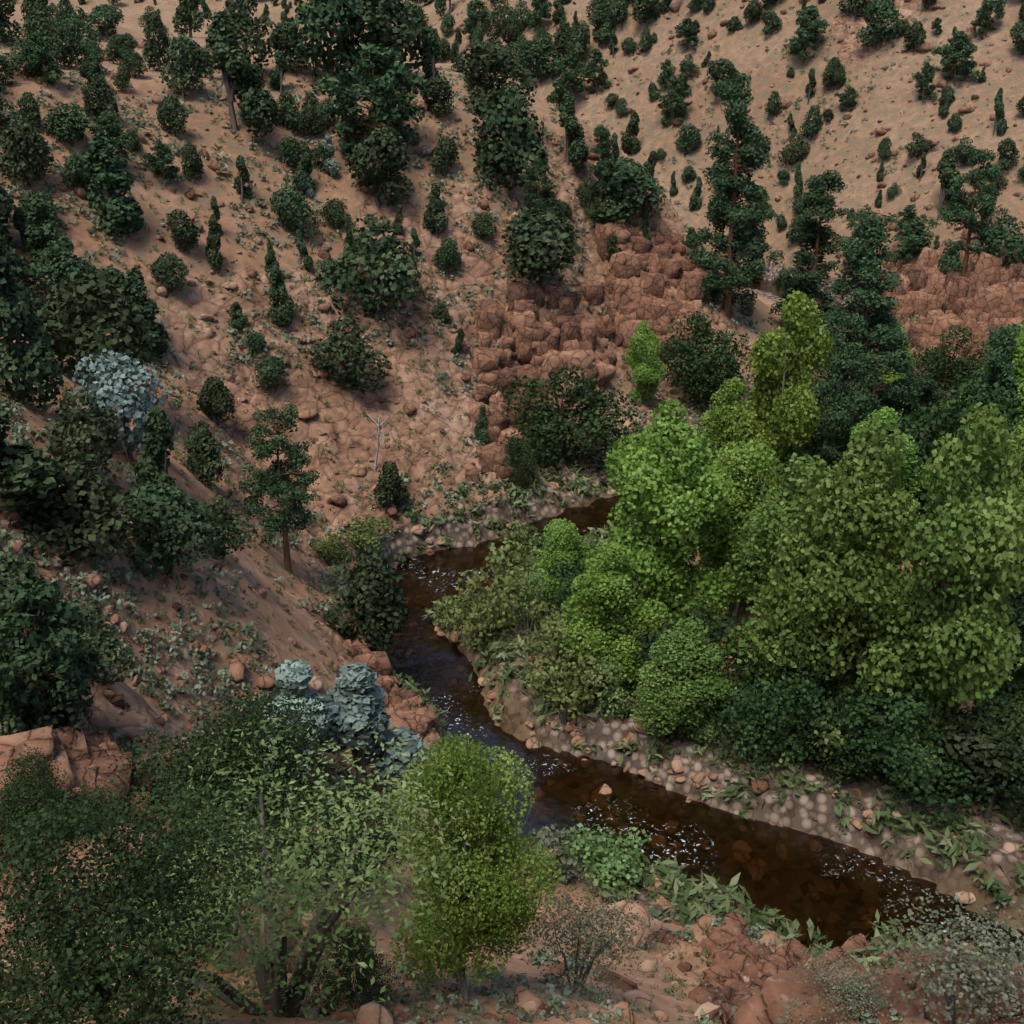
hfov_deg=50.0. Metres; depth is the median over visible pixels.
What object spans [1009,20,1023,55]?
juniper
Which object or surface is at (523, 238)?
juniper
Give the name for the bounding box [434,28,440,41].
juniper
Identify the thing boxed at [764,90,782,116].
juniper
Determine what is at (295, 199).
juniper
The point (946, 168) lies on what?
juniper
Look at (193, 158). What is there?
juniper
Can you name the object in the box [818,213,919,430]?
pine
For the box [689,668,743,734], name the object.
willow
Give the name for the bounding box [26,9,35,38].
juniper
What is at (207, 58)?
juniper
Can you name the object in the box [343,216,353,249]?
juniper
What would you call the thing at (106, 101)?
juniper
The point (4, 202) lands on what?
juniper
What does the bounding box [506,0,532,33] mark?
juniper
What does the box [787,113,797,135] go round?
juniper
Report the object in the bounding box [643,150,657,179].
juniper
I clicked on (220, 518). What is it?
juniper
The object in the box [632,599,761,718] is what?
oak
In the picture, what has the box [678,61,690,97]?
juniper
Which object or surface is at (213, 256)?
juniper
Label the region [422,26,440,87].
juniper
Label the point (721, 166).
juniper
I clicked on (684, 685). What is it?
deciduous tree
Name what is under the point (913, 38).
juniper
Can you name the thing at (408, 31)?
juniper
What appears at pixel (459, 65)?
juniper
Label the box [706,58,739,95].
juniper
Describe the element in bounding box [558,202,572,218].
juniper
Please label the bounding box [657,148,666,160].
juniper
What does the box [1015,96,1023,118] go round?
juniper
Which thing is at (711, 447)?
cottonwood
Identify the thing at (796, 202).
juniper
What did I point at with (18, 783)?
tree
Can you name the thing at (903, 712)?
oak
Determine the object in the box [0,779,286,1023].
tree
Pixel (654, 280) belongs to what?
cliff rocks
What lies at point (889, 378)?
cottonwood
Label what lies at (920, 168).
juniper
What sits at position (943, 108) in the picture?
juniper
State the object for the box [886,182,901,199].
juniper
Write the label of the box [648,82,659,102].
juniper
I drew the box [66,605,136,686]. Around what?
juniper
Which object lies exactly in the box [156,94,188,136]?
juniper
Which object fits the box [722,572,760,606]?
willow
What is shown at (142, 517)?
juniper
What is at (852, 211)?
juniper
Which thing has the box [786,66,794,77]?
juniper
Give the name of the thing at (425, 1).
juniper
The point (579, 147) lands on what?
juniper
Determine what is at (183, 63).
juniper
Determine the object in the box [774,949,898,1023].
sage
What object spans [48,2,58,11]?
juniper
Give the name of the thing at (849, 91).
pine
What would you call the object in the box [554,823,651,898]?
willow
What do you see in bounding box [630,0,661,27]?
juniper
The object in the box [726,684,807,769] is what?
willow
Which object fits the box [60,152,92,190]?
juniper
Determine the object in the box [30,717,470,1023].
willow
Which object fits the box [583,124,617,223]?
juniper tree
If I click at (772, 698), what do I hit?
oak
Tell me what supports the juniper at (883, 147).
on the terrain ground at (849, 162)
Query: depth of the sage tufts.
55.44 m
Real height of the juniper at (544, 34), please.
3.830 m
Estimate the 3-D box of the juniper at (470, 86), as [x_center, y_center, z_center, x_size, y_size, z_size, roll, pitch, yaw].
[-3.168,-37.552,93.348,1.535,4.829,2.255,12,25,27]
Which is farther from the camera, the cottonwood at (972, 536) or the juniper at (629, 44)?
the juniper at (629, 44)
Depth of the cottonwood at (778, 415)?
62.80 m
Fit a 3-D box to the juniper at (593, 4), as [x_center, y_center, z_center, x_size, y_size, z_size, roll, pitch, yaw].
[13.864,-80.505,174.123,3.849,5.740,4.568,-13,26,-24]
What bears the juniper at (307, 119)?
on the terrain ground at (849, 162)
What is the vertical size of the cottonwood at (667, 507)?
13.369 m
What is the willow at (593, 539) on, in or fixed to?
on the terrain ground at (849, 162)
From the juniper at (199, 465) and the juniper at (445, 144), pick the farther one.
the juniper at (445, 144)
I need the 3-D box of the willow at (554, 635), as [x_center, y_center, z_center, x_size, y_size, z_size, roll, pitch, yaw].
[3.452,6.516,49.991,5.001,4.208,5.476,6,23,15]
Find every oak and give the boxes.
[500,364,640,476]
[500,436,538,487]
[531,518,593,577]
[547,547,640,629]
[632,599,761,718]
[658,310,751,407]
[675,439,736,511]
[710,634,844,769]
[732,668,795,710]
[794,673,903,783]
[797,428,833,476]
[801,418,823,460]
[808,395,940,492]
[835,681,1000,825]
[898,377,1021,516]
[903,463,940,518]
[906,381,945,410]
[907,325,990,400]
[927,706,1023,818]
[956,691,1023,831]
[997,665,1023,699]
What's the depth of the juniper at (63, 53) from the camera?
77.74 m
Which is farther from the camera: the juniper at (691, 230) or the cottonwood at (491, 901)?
the juniper at (691, 230)
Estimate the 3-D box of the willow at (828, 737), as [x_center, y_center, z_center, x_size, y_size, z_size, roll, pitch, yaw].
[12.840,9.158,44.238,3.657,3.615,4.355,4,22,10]
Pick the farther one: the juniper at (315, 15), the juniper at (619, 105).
the juniper at (619, 105)
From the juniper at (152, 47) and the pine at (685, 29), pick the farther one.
the pine at (685, 29)
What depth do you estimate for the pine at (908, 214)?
125.34 m
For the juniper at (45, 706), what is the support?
on the terrain ground at (849, 162)
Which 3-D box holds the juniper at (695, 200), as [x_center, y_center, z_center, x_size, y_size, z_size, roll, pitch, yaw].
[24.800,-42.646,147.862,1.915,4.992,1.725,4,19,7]
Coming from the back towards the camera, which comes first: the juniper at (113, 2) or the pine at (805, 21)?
the juniper at (113, 2)
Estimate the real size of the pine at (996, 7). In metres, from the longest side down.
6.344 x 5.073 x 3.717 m
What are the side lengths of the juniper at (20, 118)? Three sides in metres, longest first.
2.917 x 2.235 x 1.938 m
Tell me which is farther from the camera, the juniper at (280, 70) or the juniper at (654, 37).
the juniper at (654, 37)
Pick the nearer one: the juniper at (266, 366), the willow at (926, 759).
the willow at (926, 759)
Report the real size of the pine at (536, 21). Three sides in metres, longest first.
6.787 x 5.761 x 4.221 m
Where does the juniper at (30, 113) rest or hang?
on the terrain ground at (849, 162)
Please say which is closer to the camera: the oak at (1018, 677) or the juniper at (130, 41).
the oak at (1018, 677)
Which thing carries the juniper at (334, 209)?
on the terrain ground at (849, 162)
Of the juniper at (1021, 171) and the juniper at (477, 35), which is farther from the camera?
the juniper at (477, 35)
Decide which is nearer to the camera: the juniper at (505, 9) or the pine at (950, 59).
the pine at (950, 59)
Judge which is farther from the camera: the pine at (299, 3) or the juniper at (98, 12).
the pine at (299, 3)
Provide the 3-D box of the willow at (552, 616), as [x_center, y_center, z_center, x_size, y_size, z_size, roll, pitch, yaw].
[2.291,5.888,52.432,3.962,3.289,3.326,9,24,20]
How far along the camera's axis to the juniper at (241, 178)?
75.42 m
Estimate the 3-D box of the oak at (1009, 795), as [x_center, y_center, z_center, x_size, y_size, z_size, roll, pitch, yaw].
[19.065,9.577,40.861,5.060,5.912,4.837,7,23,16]
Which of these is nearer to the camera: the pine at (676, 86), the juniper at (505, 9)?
the pine at (676, 86)
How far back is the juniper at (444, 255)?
79.33 m
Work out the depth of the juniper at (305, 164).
78.59 m
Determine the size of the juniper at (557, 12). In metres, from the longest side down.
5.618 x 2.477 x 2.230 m
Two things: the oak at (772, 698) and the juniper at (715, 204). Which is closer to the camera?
the oak at (772, 698)
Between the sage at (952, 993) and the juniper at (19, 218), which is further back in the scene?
the juniper at (19, 218)
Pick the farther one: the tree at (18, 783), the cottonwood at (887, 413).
the cottonwood at (887, 413)
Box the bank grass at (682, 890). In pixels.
[328,296,1023,975]
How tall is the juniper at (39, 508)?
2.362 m
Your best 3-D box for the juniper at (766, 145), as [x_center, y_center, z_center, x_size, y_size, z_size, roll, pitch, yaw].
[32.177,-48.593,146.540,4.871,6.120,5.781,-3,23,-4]
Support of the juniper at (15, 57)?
on the terrain ground at (849, 162)
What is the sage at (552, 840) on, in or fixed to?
on the terrain ground at (849, 162)
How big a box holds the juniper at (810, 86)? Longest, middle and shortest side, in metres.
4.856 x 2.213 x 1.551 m
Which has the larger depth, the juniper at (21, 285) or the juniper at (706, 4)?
the juniper at (706, 4)
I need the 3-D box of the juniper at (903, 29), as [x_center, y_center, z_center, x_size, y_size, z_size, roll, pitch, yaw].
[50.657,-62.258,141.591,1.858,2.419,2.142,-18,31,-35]
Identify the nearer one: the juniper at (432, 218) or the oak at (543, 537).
the oak at (543, 537)
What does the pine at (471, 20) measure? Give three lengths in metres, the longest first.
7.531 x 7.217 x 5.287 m
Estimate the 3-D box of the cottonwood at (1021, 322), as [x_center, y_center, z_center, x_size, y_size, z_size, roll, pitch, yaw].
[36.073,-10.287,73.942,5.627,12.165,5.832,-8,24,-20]
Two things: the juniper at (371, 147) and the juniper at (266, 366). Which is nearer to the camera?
the juniper at (266, 366)
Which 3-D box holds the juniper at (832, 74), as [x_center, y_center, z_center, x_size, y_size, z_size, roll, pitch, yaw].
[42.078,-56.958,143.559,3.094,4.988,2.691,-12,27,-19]
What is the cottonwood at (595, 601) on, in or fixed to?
on the terrain ground at (849, 162)
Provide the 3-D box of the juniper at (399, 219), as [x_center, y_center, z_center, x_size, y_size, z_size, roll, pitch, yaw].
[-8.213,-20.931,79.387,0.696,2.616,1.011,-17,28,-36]
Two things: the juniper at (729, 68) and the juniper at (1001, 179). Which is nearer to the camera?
the juniper at (1001, 179)
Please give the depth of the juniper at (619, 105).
161.68 m
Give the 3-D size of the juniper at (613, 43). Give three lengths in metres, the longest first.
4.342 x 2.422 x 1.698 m
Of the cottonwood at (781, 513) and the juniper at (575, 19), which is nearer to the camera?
the cottonwood at (781, 513)
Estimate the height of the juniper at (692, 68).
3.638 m
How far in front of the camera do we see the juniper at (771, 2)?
156.64 m
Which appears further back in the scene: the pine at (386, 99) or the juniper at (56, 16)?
the juniper at (56, 16)
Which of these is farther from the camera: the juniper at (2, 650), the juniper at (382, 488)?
the juniper at (382, 488)
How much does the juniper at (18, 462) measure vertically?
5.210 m
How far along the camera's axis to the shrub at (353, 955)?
16.33 m
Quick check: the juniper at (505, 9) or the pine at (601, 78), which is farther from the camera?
the juniper at (505, 9)
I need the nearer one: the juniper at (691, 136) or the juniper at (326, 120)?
the juniper at (326, 120)
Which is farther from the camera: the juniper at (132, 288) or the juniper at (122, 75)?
the juniper at (122, 75)
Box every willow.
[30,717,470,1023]
[309,529,351,565]
[344,515,392,554]
[433,568,532,651]
[480,519,558,606]
[504,560,549,636]
[521,598,581,658]
[522,532,542,571]
[524,647,618,725]
[526,616,637,701]
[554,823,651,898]
[568,659,632,718]
[573,535,602,579]
[636,680,707,741]
[679,713,720,745]
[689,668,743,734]
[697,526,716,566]
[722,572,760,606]
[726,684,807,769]
[786,703,874,786]
[864,727,949,794]
[938,392,951,412]
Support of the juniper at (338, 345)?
on the terrain ground at (849, 162)
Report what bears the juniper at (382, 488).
on the terrain ground at (849, 162)
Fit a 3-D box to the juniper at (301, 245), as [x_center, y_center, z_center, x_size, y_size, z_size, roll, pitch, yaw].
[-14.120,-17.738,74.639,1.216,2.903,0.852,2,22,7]
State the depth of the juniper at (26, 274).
58.48 m
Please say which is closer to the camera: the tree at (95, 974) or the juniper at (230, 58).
the tree at (95, 974)
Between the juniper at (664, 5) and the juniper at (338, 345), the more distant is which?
the juniper at (664, 5)
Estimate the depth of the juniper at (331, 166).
80.47 m
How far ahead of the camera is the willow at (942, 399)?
80.50 m
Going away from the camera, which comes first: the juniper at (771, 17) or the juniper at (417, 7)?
the juniper at (771, 17)
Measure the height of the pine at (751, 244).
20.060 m
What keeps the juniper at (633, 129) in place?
on the terrain ground at (849, 162)
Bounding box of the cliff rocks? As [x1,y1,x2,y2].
[0,220,1023,1023]
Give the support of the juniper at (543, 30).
on the terrain ground at (849, 162)
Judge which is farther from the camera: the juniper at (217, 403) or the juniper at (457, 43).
the juniper at (457, 43)
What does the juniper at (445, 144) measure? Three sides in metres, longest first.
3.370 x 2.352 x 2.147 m
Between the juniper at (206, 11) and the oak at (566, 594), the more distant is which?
the juniper at (206, 11)
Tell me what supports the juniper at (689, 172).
on the terrain ground at (849, 162)
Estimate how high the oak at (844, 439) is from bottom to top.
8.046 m
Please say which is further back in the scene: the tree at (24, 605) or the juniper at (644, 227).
the juniper at (644, 227)
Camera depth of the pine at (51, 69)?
72.75 m
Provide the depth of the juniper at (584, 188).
94.73 m
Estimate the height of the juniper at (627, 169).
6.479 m
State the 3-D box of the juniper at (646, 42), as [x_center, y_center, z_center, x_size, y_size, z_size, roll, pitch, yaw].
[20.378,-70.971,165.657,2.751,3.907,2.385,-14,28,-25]
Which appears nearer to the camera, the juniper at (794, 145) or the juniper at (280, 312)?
the juniper at (280, 312)
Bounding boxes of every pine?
[0,56,18,85]
[20,31,63,86]
[88,109,139,168]
[139,140,185,187]
[236,404,322,573]
[294,0,304,10]
[309,42,431,163]
[311,143,329,171]
[460,0,490,40]
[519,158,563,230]
[528,0,552,31]
[540,188,563,212]
[546,54,588,107]
[559,15,568,39]
[577,48,612,95]
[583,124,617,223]
[651,76,691,128]
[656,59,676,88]
[673,17,698,49]
[684,73,784,319]
[750,271,764,279]
[770,169,850,341]
[785,5,829,62]
[804,313,884,460]
[815,324,924,464]
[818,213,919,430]
[834,86,858,111]
[843,205,880,284]
[892,219,935,267]
[893,204,927,233]
[897,371,946,492]
[912,62,937,102]
[923,148,1014,276]
[929,30,981,85]
[931,17,942,34]
[964,323,1023,482]
[970,0,1007,36]
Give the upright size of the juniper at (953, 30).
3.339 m
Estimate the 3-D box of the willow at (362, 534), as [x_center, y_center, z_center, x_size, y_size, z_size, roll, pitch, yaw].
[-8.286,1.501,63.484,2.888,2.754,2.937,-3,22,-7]
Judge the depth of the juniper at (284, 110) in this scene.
82.06 m
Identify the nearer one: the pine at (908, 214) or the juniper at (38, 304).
the juniper at (38, 304)
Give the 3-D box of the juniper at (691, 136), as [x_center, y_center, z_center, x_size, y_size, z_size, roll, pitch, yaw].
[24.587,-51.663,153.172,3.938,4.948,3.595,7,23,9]
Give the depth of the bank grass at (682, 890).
43.16 m
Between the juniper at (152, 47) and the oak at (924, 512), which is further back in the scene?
the juniper at (152, 47)
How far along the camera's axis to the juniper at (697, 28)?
162.53 m
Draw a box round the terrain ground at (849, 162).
[0,0,1023,1023]
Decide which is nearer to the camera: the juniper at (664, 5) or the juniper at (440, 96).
the juniper at (440, 96)
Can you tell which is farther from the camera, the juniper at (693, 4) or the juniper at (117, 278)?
the juniper at (693, 4)
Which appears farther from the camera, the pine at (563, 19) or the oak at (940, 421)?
the pine at (563, 19)
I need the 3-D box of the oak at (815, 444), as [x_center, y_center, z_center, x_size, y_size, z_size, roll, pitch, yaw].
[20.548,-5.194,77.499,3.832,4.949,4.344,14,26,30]
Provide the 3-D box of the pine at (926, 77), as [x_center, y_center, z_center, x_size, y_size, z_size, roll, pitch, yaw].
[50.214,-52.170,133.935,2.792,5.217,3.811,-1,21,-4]
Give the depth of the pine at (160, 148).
72.28 m
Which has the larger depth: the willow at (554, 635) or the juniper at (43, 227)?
the juniper at (43, 227)
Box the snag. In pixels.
[366,411,388,471]
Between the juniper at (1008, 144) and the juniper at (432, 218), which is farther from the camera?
the juniper at (1008, 144)
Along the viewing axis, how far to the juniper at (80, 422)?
36.62 m
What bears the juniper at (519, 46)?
on the terrain ground at (849, 162)
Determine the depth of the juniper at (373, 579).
50.10 m
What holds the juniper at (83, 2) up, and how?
on the terrain ground at (849, 162)
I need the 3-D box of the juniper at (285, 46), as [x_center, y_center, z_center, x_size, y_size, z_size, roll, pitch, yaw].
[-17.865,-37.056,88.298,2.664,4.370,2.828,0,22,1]
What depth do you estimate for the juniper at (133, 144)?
73.53 m
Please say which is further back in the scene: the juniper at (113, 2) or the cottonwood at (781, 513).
the juniper at (113, 2)
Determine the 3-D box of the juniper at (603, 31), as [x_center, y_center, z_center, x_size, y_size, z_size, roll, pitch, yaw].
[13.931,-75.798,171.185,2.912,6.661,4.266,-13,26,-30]
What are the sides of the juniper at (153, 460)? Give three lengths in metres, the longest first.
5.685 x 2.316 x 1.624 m
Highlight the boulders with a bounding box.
[0,0,1019,1023]
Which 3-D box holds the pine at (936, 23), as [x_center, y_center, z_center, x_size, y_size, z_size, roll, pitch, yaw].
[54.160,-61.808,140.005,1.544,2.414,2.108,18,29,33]
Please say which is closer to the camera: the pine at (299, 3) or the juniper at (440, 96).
the juniper at (440, 96)
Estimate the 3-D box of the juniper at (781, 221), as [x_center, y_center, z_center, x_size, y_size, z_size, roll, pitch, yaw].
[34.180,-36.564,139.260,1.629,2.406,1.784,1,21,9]
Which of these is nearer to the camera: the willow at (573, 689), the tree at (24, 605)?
the tree at (24, 605)
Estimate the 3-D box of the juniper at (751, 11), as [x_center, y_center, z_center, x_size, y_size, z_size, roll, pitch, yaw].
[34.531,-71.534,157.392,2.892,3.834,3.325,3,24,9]
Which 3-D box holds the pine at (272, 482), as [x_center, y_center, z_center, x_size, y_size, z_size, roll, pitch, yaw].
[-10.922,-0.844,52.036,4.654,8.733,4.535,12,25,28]
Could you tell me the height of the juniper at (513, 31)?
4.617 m
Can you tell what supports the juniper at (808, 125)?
on the terrain ground at (849, 162)
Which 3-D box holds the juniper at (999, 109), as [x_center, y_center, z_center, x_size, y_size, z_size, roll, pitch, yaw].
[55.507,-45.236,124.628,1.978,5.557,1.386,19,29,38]
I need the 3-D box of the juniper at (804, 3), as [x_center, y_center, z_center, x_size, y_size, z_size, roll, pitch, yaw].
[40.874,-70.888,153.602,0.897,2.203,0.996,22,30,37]
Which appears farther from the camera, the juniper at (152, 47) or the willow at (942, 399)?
the juniper at (152, 47)
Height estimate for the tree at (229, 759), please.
5.163 m
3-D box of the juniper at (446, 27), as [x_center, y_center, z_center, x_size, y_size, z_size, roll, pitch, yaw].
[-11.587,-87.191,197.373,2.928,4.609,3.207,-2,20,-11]
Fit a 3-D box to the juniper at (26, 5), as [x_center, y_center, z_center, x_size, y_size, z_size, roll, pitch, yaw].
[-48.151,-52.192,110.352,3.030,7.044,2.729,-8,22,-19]
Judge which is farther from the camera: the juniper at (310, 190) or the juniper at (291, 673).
the juniper at (310, 190)
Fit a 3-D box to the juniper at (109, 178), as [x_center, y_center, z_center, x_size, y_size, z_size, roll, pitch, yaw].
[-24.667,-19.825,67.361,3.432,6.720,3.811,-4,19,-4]
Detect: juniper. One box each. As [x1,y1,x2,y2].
[0,0,22,43]
[0,81,19,130]
[0,119,54,190]
[0,183,16,245]
[0,230,36,290]
[0,237,63,410]
[0,405,60,514]
[0,460,59,512]
[0,550,62,629]
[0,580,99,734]
[0,612,38,687]
[1,625,93,733]
[2,39,46,77]
[6,115,36,145]
[11,271,42,311]
[12,206,38,252]
[16,92,41,125]
[18,190,57,223]
[20,0,50,20]
[20,2,76,53]
[21,449,129,566]
[24,199,73,278]
[24,238,98,299]
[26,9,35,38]
[32,298,44,319]
[33,270,153,392]
[41,387,120,473]
[42,103,90,146]
[44,11,70,35]
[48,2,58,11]
[48,26,82,66]
[48,296,78,337]
[56,0,78,20]
[59,6,103,51]
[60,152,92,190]
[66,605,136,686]
[71,349,173,461]
[77,38,104,65]
[78,0,85,4]
[79,60,94,78]
[80,72,119,122]
[82,131,144,237]
[84,4,124,39]
[88,48,106,86]
[93,265,126,302]
[104,34,132,64]
[107,0,120,6]
[113,64,130,93]
[118,32,138,51]
[119,267,169,358]
[120,50,148,77]
[120,482,215,579]
[127,134,142,151]
[131,406,176,535]
[138,5,160,26]
[142,11,175,71]
[150,251,189,292]
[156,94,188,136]
[159,34,206,100]
[166,209,200,252]
[171,0,204,37]
[180,141,203,183]
[183,421,224,487]
[192,496,259,560]
[196,376,234,426]
[200,0,211,18]
[200,48,215,77]
[205,0,279,74]
[205,10,277,136]
[205,218,222,273]
[210,196,222,236]
[228,302,247,330]
[233,155,251,204]
[236,0,246,20]
[244,330,266,356]
[251,64,265,98]
[251,354,285,393]
[260,658,346,805]
[261,3,269,20]
[264,242,279,273]
[267,50,287,93]
[268,266,294,329]
[269,174,320,238]
[271,0,278,5]
[272,21,291,43]
[273,90,302,130]
[274,22,305,73]
[277,135,302,169]
[280,0,289,21]
[286,0,368,93]
[293,143,315,196]
[294,229,313,270]
[295,104,322,137]
[301,92,320,111]
[301,172,313,198]
[309,318,392,394]
[310,98,342,131]
[315,212,421,321]
[319,661,428,798]
[321,258,345,285]
[322,198,352,229]
[323,134,339,176]
[323,546,409,651]
[332,0,431,78]
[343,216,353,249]
[345,126,414,209]
[373,460,410,509]
[394,205,403,235]
[397,88,407,119]
[401,0,428,24]
[410,227,420,261]
[418,0,433,6]
[419,75,454,117]
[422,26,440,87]
[422,182,447,238]
[429,136,458,177]
[433,303,450,321]
[434,0,450,16]
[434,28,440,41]
[434,237,462,272]
[438,38,451,62]
[440,13,454,37]
[449,28,461,62]
[451,54,465,72]
[451,328,463,355]
[461,38,537,119]
[463,40,485,92]
[469,25,483,47]
[470,212,495,239]
[471,86,550,200]
[474,405,488,445]
[483,0,516,39]
[501,24,520,48]
[501,207,580,290]
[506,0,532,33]
[510,33,530,57]
[517,36,561,82]
[532,32,552,45]
[536,27,546,36]
[552,0,564,24]
[552,21,573,55]
[558,92,588,169]
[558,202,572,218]
[566,20,590,64]
[571,10,577,27]
[575,176,594,208]
[585,0,606,21]
[591,3,612,45]
[595,0,628,30]
[595,157,666,223]
[603,93,618,108]
[607,236,621,272]
[608,30,617,57]
[608,133,619,171]
[614,98,627,117]
[620,110,640,155]
[621,37,637,54]
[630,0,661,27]
[637,28,652,51]
[641,219,650,251]
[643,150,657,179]
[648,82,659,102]
[651,32,656,42]
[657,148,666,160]
[660,0,673,13]
[670,171,677,196]
[674,123,702,157]
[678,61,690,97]
[679,53,699,78]
[681,165,695,183]
[683,227,696,250]
[686,0,703,13]
[688,176,702,211]
[693,20,699,32]
[701,51,711,67]
[702,0,715,14]
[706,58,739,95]
[707,193,728,210]
[711,160,731,190]
[725,16,743,32]
[733,125,770,167]
[743,0,762,24]
[746,188,773,218]
[760,9,782,34]
[762,0,777,6]
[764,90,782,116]
[775,214,786,230]
[776,132,810,167]
[776,169,789,185]
[785,217,806,242]
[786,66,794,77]
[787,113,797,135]
[792,192,810,215]
[793,161,802,198]
[799,104,823,139]
[801,0,806,10]
[805,68,816,104]
[821,57,846,92]
[823,108,834,122]
[836,0,874,21]
[846,208,855,218]
[856,0,903,50]
[875,189,882,208]
[876,160,884,181]
[877,136,891,160]
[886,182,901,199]
[894,235,905,241]
[895,19,910,36]
[903,20,926,51]
[905,133,932,158]
[916,152,926,182]
[922,0,937,11]
[931,235,939,249]
[936,148,968,219]
[937,250,962,274]
[938,88,949,118]
[941,85,955,104]
[947,112,962,133]
[950,26,956,52]
[950,137,978,166]
[977,67,986,82]
[978,216,1023,267]
[980,181,997,224]
[988,167,1008,188]
[993,87,1006,135]
[997,137,1019,171]
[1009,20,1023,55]
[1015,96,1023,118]
[1017,166,1023,180]
[1018,0,1023,20]
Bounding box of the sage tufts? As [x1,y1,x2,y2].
[0,1,1023,1023]
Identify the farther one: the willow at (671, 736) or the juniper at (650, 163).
the juniper at (650, 163)
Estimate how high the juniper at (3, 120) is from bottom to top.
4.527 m
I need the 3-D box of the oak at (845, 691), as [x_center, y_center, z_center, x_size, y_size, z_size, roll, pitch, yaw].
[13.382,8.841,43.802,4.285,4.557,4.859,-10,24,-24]
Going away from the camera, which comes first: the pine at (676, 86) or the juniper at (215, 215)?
the juniper at (215, 215)
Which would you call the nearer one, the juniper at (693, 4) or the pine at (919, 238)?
the pine at (919, 238)
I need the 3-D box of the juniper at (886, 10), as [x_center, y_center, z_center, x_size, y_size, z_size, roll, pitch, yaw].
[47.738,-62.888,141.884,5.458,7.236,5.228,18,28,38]
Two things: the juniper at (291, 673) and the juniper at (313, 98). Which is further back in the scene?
the juniper at (313, 98)
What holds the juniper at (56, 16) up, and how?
on the terrain ground at (849, 162)
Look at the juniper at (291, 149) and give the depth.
79.25 m
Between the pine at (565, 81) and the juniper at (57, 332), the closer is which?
the juniper at (57, 332)
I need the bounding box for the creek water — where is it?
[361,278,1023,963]
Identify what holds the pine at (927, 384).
on the terrain ground at (849, 162)
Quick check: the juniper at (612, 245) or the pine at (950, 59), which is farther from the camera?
the pine at (950, 59)
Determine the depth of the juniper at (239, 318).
69.28 m
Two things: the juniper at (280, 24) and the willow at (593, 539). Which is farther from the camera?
the juniper at (280, 24)
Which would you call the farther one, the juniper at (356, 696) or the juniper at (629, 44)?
the juniper at (629, 44)
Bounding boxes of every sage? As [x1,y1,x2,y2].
[516,879,656,1005]
[518,822,584,893]
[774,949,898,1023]
[872,888,1023,1023]
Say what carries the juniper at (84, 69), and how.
on the terrain ground at (849, 162)
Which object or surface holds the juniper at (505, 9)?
on the terrain ground at (849, 162)
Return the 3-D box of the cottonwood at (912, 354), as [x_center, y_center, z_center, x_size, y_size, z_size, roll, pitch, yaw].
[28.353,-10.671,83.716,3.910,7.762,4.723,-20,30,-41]
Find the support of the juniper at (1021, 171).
on the terrain ground at (849, 162)
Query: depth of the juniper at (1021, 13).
134.95 m
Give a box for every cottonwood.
[386,734,560,1000]
[520,518,595,613]
[558,542,672,699]
[582,397,735,642]
[623,320,667,405]
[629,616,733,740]
[692,440,781,622]
[694,377,757,477]
[722,453,866,704]
[723,290,836,509]
[748,415,922,711]
[843,406,930,562]
[848,366,904,415]
[856,402,1023,782]
[872,323,917,377]
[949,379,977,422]
[971,324,1023,472]
[998,419,1023,588]
[1007,310,1023,335]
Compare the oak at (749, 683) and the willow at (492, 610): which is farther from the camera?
the willow at (492, 610)
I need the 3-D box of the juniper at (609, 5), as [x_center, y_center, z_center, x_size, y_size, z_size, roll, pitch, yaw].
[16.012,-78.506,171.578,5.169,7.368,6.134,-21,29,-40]
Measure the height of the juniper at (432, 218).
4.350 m
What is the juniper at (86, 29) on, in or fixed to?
on the terrain ground at (849, 162)
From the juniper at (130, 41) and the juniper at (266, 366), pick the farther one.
the juniper at (130, 41)
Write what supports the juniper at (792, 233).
on the terrain ground at (849, 162)
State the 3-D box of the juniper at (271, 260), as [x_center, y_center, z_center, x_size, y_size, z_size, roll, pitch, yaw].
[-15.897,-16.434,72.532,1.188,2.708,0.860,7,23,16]
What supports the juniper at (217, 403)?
on the terrain ground at (849, 162)
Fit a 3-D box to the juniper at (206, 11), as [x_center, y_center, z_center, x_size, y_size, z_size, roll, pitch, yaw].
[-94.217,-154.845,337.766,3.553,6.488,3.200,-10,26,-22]
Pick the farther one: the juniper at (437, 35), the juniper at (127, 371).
the juniper at (437, 35)
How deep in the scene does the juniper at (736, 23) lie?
158.44 m

